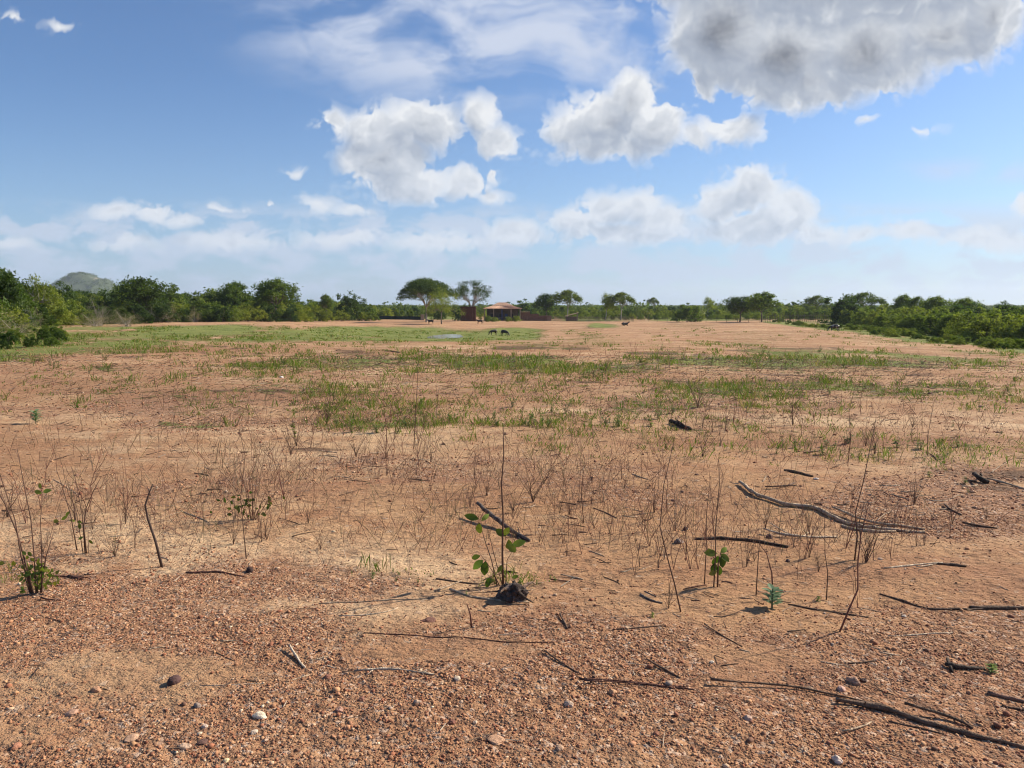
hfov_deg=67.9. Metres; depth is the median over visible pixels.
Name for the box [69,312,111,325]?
leafless bush
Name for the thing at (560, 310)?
thicket bush
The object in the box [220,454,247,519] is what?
dry weed
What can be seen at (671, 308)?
thicket bush
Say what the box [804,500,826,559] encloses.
dry weed
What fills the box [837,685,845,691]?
stone
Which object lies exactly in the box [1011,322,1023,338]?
thicket bush
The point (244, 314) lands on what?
thicket bush
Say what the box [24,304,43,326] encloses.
leafless bush
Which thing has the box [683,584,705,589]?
twig
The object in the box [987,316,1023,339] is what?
thicket bush
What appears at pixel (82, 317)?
thicket bush
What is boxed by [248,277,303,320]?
tall tree
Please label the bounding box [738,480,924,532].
fallen branch
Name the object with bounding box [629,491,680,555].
dry weed
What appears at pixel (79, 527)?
bare sapling
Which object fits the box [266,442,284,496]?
dry weed
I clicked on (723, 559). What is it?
leafy seedling
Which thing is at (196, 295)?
thicket bush
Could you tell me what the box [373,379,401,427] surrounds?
dry weed
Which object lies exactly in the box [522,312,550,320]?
brick wall
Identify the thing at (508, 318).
yard bush
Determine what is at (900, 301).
skyline tree
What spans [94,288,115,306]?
thicket bush
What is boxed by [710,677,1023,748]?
branch
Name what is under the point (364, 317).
thicket bush
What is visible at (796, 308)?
thicket bush
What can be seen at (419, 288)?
umbrella tree
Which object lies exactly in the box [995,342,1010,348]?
bush
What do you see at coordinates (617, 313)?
thicket bush
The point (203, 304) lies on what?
thicket bush
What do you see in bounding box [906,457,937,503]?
dry weed
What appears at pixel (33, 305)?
thicket bush
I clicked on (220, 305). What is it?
thicket bush
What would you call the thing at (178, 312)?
thicket bush
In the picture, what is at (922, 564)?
pale stick
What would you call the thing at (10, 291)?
tall tree
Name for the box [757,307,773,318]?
thicket bush
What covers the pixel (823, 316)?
thicket bush
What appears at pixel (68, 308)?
thicket bush
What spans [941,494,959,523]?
dry weed
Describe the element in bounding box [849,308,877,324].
thicket bush
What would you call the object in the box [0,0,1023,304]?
sky
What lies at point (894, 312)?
thicket bush
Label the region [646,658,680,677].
twig
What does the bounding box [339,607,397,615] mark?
curved twig
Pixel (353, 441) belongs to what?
dry weed
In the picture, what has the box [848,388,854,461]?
tall weed
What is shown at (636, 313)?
thicket bush
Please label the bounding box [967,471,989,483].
uprooted stub
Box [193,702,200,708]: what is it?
stone
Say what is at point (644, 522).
dry weed
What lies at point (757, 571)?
tall weed
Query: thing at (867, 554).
dry weed
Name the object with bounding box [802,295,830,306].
flat tree
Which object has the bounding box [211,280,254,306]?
tall tree
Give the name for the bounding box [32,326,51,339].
bush
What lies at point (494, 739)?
stone
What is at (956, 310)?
thicket bush
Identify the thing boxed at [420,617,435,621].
stone
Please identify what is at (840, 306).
dark bush
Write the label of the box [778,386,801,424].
dry weed
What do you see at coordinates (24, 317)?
thicket bush
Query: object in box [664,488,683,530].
dry weed
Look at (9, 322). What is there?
leafless bush
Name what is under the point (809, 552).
dry weed
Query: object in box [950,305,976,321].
thicket bush
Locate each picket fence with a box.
[547,315,633,321]
[765,313,830,322]
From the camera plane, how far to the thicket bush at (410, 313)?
283.45 m
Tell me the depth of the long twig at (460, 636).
3.59 m
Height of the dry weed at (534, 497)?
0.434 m
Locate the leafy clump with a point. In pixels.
(42, 570)
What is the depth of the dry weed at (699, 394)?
11.65 m
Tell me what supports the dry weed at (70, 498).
on the ground at (442, 557)
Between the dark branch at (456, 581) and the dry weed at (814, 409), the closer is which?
the dark branch at (456, 581)
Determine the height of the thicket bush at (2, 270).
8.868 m
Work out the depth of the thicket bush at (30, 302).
94.61 m
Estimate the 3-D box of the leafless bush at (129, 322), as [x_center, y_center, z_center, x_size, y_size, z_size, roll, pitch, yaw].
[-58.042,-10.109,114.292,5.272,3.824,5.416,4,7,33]
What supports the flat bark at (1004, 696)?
on the ground at (442, 557)
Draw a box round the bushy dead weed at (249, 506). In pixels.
[209,443,287,519]
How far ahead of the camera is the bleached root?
3.29 m
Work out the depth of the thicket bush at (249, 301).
193.11 m
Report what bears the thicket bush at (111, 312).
on the ground at (442, 557)
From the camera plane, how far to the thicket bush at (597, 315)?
257.32 m
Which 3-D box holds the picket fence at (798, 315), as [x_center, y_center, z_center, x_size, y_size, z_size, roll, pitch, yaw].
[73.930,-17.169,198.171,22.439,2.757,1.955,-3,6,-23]
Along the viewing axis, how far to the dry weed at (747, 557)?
4.64 m
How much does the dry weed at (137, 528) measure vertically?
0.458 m
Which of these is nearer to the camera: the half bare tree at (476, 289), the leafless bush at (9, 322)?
the leafless bush at (9, 322)
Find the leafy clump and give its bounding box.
[0,448,59,593]
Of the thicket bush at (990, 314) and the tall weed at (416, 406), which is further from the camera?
the thicket bush at (990, 314)
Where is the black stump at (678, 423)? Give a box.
[669,419,691,430]
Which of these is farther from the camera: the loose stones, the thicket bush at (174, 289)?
the thicket bush at (174, 289)
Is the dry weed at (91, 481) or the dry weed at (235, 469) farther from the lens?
the dry weed at (235, 469)
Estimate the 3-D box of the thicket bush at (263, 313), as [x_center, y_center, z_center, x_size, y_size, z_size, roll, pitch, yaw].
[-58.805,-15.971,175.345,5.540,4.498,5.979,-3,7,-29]
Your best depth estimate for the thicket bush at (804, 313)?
245.27 m
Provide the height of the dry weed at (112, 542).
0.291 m
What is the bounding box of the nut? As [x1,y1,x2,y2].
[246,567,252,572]
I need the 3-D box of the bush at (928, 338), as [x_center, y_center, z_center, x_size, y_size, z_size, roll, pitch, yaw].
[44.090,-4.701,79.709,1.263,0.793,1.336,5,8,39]
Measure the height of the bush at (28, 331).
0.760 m
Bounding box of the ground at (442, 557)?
[0,305,1023,767]
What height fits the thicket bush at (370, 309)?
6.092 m
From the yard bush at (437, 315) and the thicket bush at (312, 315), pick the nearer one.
the thicket bush at (312, 315)
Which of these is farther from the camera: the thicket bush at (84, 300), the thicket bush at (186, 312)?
the thicket bush at (186, 312)
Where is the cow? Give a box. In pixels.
[827,324,839,330]
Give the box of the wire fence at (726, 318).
[676,317,756,321]
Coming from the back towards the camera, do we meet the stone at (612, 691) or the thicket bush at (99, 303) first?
the thicket bush at (99, 303)
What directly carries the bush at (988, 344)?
on the ground at (442, 557)
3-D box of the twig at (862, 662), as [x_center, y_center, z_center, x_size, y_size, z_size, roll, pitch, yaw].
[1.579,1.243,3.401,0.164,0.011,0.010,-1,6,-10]
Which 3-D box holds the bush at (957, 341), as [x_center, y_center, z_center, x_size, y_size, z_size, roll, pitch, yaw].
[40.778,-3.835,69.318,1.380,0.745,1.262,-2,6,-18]
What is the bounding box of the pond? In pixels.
[427,334,462,338]
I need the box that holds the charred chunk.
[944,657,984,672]
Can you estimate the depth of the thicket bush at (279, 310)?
191.01 m
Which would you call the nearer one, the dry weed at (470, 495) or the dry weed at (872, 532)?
the dry weed at (872, 532)
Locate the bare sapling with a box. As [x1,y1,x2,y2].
[53,467,100,552]
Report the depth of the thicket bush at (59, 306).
111.77 m
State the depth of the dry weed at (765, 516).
5.49 m
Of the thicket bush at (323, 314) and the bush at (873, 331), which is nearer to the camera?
the bush at (873, 331)
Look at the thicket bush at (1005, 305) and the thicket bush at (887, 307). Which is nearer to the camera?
the thicket bush at (1005, 305)
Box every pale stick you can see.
[435,580,461,591]
[883,562,942,568]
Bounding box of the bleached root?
[354,667,433,674]
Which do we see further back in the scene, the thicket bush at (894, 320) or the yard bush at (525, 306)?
the yard bush at (525, 306)
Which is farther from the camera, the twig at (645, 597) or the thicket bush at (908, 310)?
the thicket bush at (908, 310)
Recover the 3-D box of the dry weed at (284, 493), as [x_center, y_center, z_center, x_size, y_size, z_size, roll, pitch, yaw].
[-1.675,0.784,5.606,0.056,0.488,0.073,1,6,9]
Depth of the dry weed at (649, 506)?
5.35 m
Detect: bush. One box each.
[0,267,45,323]
[0,269,16,325]
[0,274,17,329]
[0,297,13,331]
[0,304,21,329]
[0,314,38,334]
[0,329,17,344]
[0,341,12,348]
[1,304,17,328]
[7,302,32,327]
[7,327,24,339]
[11,292,42,325]
[16,309,35,326]
[17,295,38,324]
[17,301,35,327]
[20,326,34,333]
[22,334,43,346]
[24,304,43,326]
[27,294,51,324]
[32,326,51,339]
[35,303,57,325]
[39,291,71,325]
[43,299,79,324]
[43,326,64,338]
[43,336,61,345]
[45,306,70,325]
[46,280,89,309]
[48,330,69,340]
[49,305,74,325]
[50,299,79,323]
[54,325,70,336]
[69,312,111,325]
[70,299,87,313]
[73,308,92,324]
[77,296,96,312]
[78,293,106,309]
[82,305,106,323]
[85,296,111,325]
[85,311,100,323]
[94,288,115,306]
[95,297,118,315]
[97,304,120,323]
[106,298,130,308]
[106,308,141,326]
[116,306,135,323]
[121,305,143,320]
[128,303,154,323]
[144,303,177,322]
[152,283,190,307]
[154,305,180,321]
[157,300,190,321]
[165,307,186,321]
[176,301,201,311]
[176,307,192,321]
[181,307,194,321]
[182,290,206,299]
[186,308,202,321]
[188,296,206,309]
[191,292,205,301]
[191,297,220,321]
[192,308,207,321]
[198,307,221,321]
[201,287,246,305]
[203,303,221,321]
[206,304,234,321]
[207,291,237,320]
[220,293,251,320]
[221,303,243,321]
[231,305,250,321]
[242,306,256,321]
[243,300,253,320]
[247,305,268,321]
[257,302,284,321]
[264,299,287,310]
[269,304,285,318]
[280,306,300,321]
[282,297,298,313]
[283,300,310,313]
[292,310,311,321]
[301,300,318,308]
[302,311,318,321]
[303,303,322,319]
[318,308,337,321]
[329,310,342,320]
[333,310,350,320]
[334,290,360,320]
[351,296,369,309]
[356,311,373,320]
[361,304,376,313]
[366,311,381,320]
[377,307,393,315]
[394,309,404,315]
[405,309,413,315]
[414,307,432,318]
[431,309,445,319]
[452,305,460,320]
[475,304,486,315]
[478,312,486,319]
[484,316,492,321]
[504,316,512,321]
[512,316,522,321]
[514,298,542,314]
[550,309,560,316]
[554,304,564,315]
[562,303,575,313]
[577,308,591,318]
[589,308,599,317]
[593,314,600,319]
[603,309,612,316]
[613,310,624,317]
[623,308,636,317]
[633,305,645,316]
[635,309,644,316]
[636,314,646,319]
[642,308,655,317]
[651,313,660,319]
[653,305,670,315]
[667,305,679,312]
[668,310,676,318]
[670,303,702,321]
[705,309,714,317]
[706,314,714,319]
[713,309,727,318]
[725,313,732,319]
[751,312,760,319]
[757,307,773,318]
[760,312,768,319]
[766,305,782,318]
[768,311,784,319]
[783,304,803,313]
[784,308,795,319]
[796,311,807,318]
[804,304,814,311]
[806,309,820,319]
[817,293,862,324]
[822,309,830,319]
[837,309,854,324]
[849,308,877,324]
[863,309,888,326]
[869,328,881,334]
[873,311,901,327]
[876,302,897,312]
[876,327,886,333]
[883,312,909,328]
[884,309,893,316]
[884,330,899,336]
[889,306,915,326]
[895,314,917,329]
[897,306,929,320]
[901,330,911,336]
[904,312,927,329]
[913,313,936,331]
[913,334,925,338]
[917,309,932,316]
[917,310,959,335]
[923,306,951,322]
[925,336,935,341]
[930,337,944,342]
[934,316,948,335]
[938,309,960,316]
[940,320,962,335]
[941,309,986,338]
[942,303,971,312]
[942,333,952,339]
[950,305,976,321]
[951,301,987,312]
[952,318,1000,340]
[953,338,967,344]
[954,335,972,343]
[959,304,1001,319]
[960,311,1016,339]
[973,336,993,344]
[979,337,1005,347]
[982,312,998,319]
[986,307,1018,320]
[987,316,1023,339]
[987,343,1000,348]
[994,300,1023,314]
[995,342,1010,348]
[1002,338,1020,348]
[1005,306,1023,318]
[1008,315,1023,337]
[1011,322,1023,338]
[1013,338,1023,347]
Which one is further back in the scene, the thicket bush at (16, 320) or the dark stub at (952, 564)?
the thicket bush at (16, 320)
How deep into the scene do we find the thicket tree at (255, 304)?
191.36 m
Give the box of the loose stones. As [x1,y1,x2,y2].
[1,346,1023,503]
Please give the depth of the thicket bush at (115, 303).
148.23 m
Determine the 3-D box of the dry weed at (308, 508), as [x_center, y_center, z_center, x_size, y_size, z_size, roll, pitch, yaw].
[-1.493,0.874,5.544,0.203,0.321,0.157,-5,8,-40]
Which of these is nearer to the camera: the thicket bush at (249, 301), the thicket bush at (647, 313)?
the thicket bush at (249, 301)
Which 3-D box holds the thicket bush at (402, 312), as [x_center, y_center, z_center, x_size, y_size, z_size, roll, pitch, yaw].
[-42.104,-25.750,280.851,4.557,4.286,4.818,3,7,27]
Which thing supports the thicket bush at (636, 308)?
on the ground at (442, 557)
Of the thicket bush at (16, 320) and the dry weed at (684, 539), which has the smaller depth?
the dry weed at (684, 539)
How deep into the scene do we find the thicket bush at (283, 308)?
211.03 m
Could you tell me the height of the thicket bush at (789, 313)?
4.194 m
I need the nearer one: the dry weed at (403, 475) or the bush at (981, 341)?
the dry weed at (403, 475)
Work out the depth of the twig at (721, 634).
3.65 m
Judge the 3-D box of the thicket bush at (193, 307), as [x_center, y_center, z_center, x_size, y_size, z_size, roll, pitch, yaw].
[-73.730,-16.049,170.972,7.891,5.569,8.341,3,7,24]
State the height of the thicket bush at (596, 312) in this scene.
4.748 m
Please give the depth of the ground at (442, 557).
4.90 m
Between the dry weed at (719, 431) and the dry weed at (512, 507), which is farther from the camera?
the dry weed at (719, 431)
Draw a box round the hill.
[52,273,114,295]
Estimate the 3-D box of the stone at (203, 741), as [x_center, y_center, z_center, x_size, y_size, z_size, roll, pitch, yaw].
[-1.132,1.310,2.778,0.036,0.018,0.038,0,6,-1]
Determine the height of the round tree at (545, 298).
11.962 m
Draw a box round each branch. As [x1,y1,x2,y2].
[436,578,479,583]
[476,501,530,541]
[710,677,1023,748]
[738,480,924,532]
[879,593,1023,609]
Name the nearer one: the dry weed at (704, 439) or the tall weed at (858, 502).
the tall weed at (858, 502)
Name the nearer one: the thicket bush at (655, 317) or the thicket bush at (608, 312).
the thicket bush at (655, 317)
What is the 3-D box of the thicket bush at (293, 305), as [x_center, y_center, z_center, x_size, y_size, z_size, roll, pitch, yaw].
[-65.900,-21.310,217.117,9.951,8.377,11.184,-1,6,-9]
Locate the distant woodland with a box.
[371,300,1023,316]
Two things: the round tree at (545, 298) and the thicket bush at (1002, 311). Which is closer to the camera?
the thicket bush at (1002, 311)
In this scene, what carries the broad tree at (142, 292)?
on the ground at (442, 557)
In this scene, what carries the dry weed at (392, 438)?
on the ground at (442, 557)
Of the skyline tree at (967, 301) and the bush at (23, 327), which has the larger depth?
the skyline tree at (967, 301)
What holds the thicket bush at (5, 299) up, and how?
on the ground at (442, 557)
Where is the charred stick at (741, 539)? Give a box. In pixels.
[694,535,788,547]
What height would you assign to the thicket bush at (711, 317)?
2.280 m
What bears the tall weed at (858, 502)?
on the ground at (442, 557)
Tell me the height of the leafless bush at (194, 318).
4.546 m
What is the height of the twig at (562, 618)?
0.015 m
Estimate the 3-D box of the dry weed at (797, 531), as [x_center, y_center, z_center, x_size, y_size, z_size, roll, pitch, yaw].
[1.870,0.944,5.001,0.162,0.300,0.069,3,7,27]
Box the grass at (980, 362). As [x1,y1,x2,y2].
[0,322,1023,589]
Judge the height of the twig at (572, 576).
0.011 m
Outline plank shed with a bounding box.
[460,307,475,320]
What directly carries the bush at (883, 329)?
on the ground at (442, 557)
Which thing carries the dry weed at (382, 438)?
on the ground at (442, 557)
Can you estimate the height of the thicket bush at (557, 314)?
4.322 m
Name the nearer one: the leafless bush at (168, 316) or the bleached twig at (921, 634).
the bleached twig at (921, 634)
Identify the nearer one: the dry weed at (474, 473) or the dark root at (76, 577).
the dark root at (76, 577)
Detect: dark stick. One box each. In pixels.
[765,482,796,486]
[784,469,813,476]
[944,503,961,514]
[962,521,996,528]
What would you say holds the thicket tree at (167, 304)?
on the ground at (442, 557)
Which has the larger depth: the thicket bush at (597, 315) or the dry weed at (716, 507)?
the thicket bush at (597, 315)
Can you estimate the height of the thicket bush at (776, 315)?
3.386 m
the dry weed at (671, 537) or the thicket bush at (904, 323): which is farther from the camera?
the thicket bush at (904, 323)
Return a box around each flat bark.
[987,691,1023,702]
[1002,704,1023,710]
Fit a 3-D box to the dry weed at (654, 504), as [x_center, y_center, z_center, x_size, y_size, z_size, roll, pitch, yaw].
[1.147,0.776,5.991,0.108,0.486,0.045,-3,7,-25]
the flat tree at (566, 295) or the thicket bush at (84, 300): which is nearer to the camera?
the thicket bush at (84, 300)
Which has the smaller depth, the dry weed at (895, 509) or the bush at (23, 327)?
the dry weed at (895, 509)
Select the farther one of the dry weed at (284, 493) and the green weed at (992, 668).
the dry weed at (284, 493)
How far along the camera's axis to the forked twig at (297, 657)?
3.41 m
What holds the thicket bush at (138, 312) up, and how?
on the ground at (442, 557)
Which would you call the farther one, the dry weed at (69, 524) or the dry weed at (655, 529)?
the dry weed at (69, 524)
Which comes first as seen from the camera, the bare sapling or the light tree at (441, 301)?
the bare sapling
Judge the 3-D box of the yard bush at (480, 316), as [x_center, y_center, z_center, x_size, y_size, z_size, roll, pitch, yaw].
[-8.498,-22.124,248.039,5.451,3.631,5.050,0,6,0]
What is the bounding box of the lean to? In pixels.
[566,313,577,320]
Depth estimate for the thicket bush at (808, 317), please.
237.34 m
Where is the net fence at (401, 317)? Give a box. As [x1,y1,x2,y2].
[372,316,420,319]
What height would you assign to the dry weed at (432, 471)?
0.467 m
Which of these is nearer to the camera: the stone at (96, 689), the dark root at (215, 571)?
the stone at (96, 689)
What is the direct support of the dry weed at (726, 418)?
on the ground at (442, 557)
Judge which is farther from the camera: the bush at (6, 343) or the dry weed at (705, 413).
the bush at (6, 343)
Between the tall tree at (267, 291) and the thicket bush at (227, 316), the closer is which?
the thicket bush at (227, 316)
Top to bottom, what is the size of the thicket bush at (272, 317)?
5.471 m
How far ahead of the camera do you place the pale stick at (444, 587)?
4.30 m
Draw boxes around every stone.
[10,742,21,750]
[64,709,78,716]
[91,686,101,692]
[124,733,138,742]
[167,675,180,685]
[178,743,191,749]
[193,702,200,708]
[197,738,207,744]
[251,729,257,734]
[252,711,266,719]
[336,706,343,711]
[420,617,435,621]
[448,719,455,724]
[487,734,504,745]
[556,744,563,750]
[564,700,573,707]
[608,689,616,693]
[674,538,683,543]
[744,715,751,720]
[831,755,842,763]
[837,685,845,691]
[846,676,860,685]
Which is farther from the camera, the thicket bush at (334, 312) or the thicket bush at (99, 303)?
the thicket bush at (334, 312)
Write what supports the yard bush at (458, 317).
on the ground at (442, 557)
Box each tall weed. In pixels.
[239,429,246,558]
[383,376,390,458]
[413,357,418,448]
[467,604,471,626]
[580,439,584,522]
[659,443,680,611]
[755,540,759,594]
[759,544,772,584]
[824,516,827,599]
[839,504,868,631]
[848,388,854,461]
[854,420,875,559]
[927,405,933,455]
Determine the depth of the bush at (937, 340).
75.30 m
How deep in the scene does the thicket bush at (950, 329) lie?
92.78 m
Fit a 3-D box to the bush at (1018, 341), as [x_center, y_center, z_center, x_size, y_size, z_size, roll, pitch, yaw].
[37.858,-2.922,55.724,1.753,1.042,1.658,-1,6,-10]
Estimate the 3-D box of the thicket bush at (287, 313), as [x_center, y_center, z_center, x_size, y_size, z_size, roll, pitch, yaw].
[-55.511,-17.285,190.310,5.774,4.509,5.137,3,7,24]
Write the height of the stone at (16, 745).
0.024 m
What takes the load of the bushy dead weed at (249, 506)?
on the ground at (442, 557)
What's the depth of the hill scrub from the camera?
2522.56 m
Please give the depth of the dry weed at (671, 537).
4.61 m
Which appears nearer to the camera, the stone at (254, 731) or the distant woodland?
the stone at (254, 731)
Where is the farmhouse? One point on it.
(500, 311)
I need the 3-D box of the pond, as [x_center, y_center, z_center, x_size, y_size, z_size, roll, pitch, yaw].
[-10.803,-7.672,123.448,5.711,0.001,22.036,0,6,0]
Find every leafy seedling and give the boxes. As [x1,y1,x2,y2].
[464,427,525,586]
[704,473,728,586]
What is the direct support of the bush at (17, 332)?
on the ground at (442, 557)
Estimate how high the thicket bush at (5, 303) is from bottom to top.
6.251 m
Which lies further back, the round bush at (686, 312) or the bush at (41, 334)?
the round bush at (686, 312)
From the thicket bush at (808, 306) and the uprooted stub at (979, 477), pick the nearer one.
the uprooted stub at (979, 477)
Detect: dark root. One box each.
[53,575,89,579]
[185,570,244,576]
[788,604,867,617]
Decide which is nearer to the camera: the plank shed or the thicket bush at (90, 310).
the thicket bush at (90, 310)
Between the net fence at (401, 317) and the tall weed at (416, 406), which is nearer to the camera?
the tall weed at (416, 406)
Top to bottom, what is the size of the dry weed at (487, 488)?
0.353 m
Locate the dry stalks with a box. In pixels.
[1,336,1023,555]
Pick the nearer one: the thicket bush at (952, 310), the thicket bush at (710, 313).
the thicket bush at (952, 310)
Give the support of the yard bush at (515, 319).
on the ground at (442, 557)
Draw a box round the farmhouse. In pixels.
[483,302,521,320]
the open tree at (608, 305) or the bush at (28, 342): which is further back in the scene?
the open tree at (608, 305)
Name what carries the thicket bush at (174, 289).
on the ground at (442, 557)
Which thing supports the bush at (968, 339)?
on the ground at (442, 557)
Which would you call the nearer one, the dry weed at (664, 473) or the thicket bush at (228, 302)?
the dry weed at (664, 473)
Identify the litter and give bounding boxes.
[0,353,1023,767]
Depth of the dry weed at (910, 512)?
5.38 m
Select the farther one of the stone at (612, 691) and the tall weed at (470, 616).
the tall weed at (470, 616)
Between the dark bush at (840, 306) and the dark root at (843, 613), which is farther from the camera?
the dark bush at (840, 306)
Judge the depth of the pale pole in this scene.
6.79 m
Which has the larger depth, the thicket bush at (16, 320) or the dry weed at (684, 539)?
the thicket bush at (16, 320)
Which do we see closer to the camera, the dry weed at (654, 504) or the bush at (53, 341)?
the dry weed at (654, 504)
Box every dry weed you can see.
[0,467,30,516]
[6,463,37,522]
[28,440,58,509]
[51,500,77,540]
[57,456,76,519]
[65,447,106,511]
[73,433,101,470]
[90,520,123,556]
[117,496,126,528]
[119,476,140,523]
[133,487,139,547]
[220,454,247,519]
[223,507,247,543]
[225,439,242,485]
[253,492,261,541]
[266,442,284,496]
[272,417,306,454]
[280,410,302,445]
[281,458,288,518]
[291,489,321,522]
[298,371,345,422]
[315,523,330,549]
[343,422,368,456]
[360,415,401,456]
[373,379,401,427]
[379,414,401,456]
[395,451,414,491]
[412,411,426,466]
[418,444,444,489]
[461,483,477,505]
[470,452,477,477]
[481,458,501,495]
[487,447,507,488]
[503,476,523,512]
[506,456,552,501]
[594,458,609,501]
[618,494,668,545]
[624,524,641,574]
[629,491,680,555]
[639,473,662,530]
[651,455,664,512]
[651,581,688,608]
[653,524,683,559]
[654,446,667,507]
[657,524,666,567]
[658,492,712,568]
[661,497,691,568]
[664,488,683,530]
[677,514,713,569]
[684,484,694,560]
[685,364,719,406]
[694,390,716,427]
[694,419,718,455]
[705,473,724,535]
[716,407,727,446]
[721,392,739,429]
[729,378,740,420]
[744,520,758,566]
[752,493,776,527]
[776,492,802,541]
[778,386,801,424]
[788,509,808,547]
[789,521,799,576]
[794,523,817,556]
[799,498,815,533]
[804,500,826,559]
[808,387,823,424]
[808,539,831,571]
[842,481,872,548]
[844,502,901,562]
[848,562,860,607]
[856,373,863,412]
[857,414,879,445]
[865,504,876,559]
[882,511,896,560]
[884,483,909,523]
[896,483,912,536]
[900,488,920,532]
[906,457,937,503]
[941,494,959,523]
[979,498,995,518]
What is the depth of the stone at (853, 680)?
3.22 m
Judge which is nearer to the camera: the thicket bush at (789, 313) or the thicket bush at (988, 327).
the thicket bush at (988, 327)
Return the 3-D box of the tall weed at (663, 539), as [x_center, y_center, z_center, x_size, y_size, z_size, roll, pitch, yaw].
[0.822,0.750,3.912,0.127,0.914,0.016,1,6,5]
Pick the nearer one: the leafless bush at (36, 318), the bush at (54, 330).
the bush at (54, 330)
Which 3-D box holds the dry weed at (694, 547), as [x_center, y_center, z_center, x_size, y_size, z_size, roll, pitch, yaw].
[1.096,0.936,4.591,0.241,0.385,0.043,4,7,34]
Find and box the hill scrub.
[49,271,117,295]
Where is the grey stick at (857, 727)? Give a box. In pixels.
[842,721,871,731]
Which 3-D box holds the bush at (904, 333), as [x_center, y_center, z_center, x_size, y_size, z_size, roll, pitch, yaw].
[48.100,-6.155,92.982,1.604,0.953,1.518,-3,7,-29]
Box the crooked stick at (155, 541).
[144,484,162,566]
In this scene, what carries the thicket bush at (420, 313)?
on the ground at (442, 557)
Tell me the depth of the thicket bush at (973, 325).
82.85 m
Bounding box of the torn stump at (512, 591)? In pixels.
[492,580,535,602]
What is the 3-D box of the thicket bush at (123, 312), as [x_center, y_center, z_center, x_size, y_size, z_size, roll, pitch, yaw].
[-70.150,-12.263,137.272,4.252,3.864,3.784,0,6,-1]
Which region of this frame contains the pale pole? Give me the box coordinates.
[987,477,1023,488]
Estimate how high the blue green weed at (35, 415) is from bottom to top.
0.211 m
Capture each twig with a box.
[200,683,261,685]
[288,643,305,667]
[318,599,427,603]
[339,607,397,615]
[364,632,559,642]
[544,650,578,672]
[559,613,567,628]
[560,574,582,579]
[616,624,662,629]
[639,591,662,603]
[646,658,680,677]
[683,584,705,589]
[704,623,742,646]
[848,660,879,663]
[888,632,952,635]
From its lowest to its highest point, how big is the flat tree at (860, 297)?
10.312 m
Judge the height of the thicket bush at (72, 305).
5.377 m
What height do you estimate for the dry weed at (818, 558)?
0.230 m
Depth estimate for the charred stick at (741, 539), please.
5.19 m
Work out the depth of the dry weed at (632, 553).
4.49 m
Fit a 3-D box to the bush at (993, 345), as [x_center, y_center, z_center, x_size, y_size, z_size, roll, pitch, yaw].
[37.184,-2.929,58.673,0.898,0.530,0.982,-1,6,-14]
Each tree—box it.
[0,269,28,312]
[18,272,62,307]
[65,290,87,301]
[73,289,104,304]
[108,274,173,322]
[161,303,172,309]
[180,291,195,302]
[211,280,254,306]
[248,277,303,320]
[250,301,267,310]
[318,293,333,315]
[395,276,460,321]
[424,285,465,323]
[453,280,493,306]
[534,293,558,314]
[548,289,582,316]
[600,291,618,319]
[603,292,636,319]
[646,297,659,306]
[701,296,719,315]
[713,296,754,321]
[745,291,783,321]
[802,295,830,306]
[842,291,890,306]
[891,293,914,309]
[906,296,923,310]
[917,295,955,310]
[949,296,983,311]
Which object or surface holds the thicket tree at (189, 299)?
on the ground at (442, 557)
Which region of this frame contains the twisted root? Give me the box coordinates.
[765,522,836,537]
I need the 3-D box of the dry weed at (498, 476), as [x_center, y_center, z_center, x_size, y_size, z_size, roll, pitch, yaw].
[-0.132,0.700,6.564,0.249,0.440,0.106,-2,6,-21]
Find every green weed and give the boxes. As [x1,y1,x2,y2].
[30,409,42,423]
[653,406,665,418]
[761,583,783,607]
[985,663,998,672]
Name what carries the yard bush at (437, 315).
on the ground at (442, 557)
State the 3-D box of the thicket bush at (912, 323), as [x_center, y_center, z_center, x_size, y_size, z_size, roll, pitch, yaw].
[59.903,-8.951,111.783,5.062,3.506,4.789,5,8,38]
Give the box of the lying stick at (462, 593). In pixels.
[449,588,528,601]
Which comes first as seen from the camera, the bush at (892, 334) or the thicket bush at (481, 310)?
the bush at (892, 334)
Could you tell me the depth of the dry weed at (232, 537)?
5.11 m
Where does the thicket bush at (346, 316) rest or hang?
on the ground at (442, 557)
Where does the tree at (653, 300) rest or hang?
on the ground at (442, 557)
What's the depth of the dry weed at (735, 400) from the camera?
10.09 m
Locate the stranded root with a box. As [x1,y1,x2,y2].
[580,678,694,689]
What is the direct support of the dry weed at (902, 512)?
on the ground at (442, 557)
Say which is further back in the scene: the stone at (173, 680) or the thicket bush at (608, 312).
the thicket bush at (608, 312)
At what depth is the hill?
2513.43 m
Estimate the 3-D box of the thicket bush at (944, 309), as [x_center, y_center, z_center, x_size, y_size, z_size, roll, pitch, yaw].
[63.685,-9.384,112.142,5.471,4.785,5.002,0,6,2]
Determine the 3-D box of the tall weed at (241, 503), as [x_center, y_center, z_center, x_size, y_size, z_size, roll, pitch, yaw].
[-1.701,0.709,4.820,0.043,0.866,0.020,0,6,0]
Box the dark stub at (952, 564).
[938,562,966,566]
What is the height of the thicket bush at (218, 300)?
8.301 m
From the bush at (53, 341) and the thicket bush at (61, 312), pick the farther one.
the thicket bush at (61, 312)
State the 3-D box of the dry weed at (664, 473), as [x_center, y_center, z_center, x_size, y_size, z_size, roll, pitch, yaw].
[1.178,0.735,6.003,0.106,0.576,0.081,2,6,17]
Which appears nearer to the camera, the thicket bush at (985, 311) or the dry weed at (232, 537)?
the dry weed at (232, 537)
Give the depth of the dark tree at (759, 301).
193.36 m

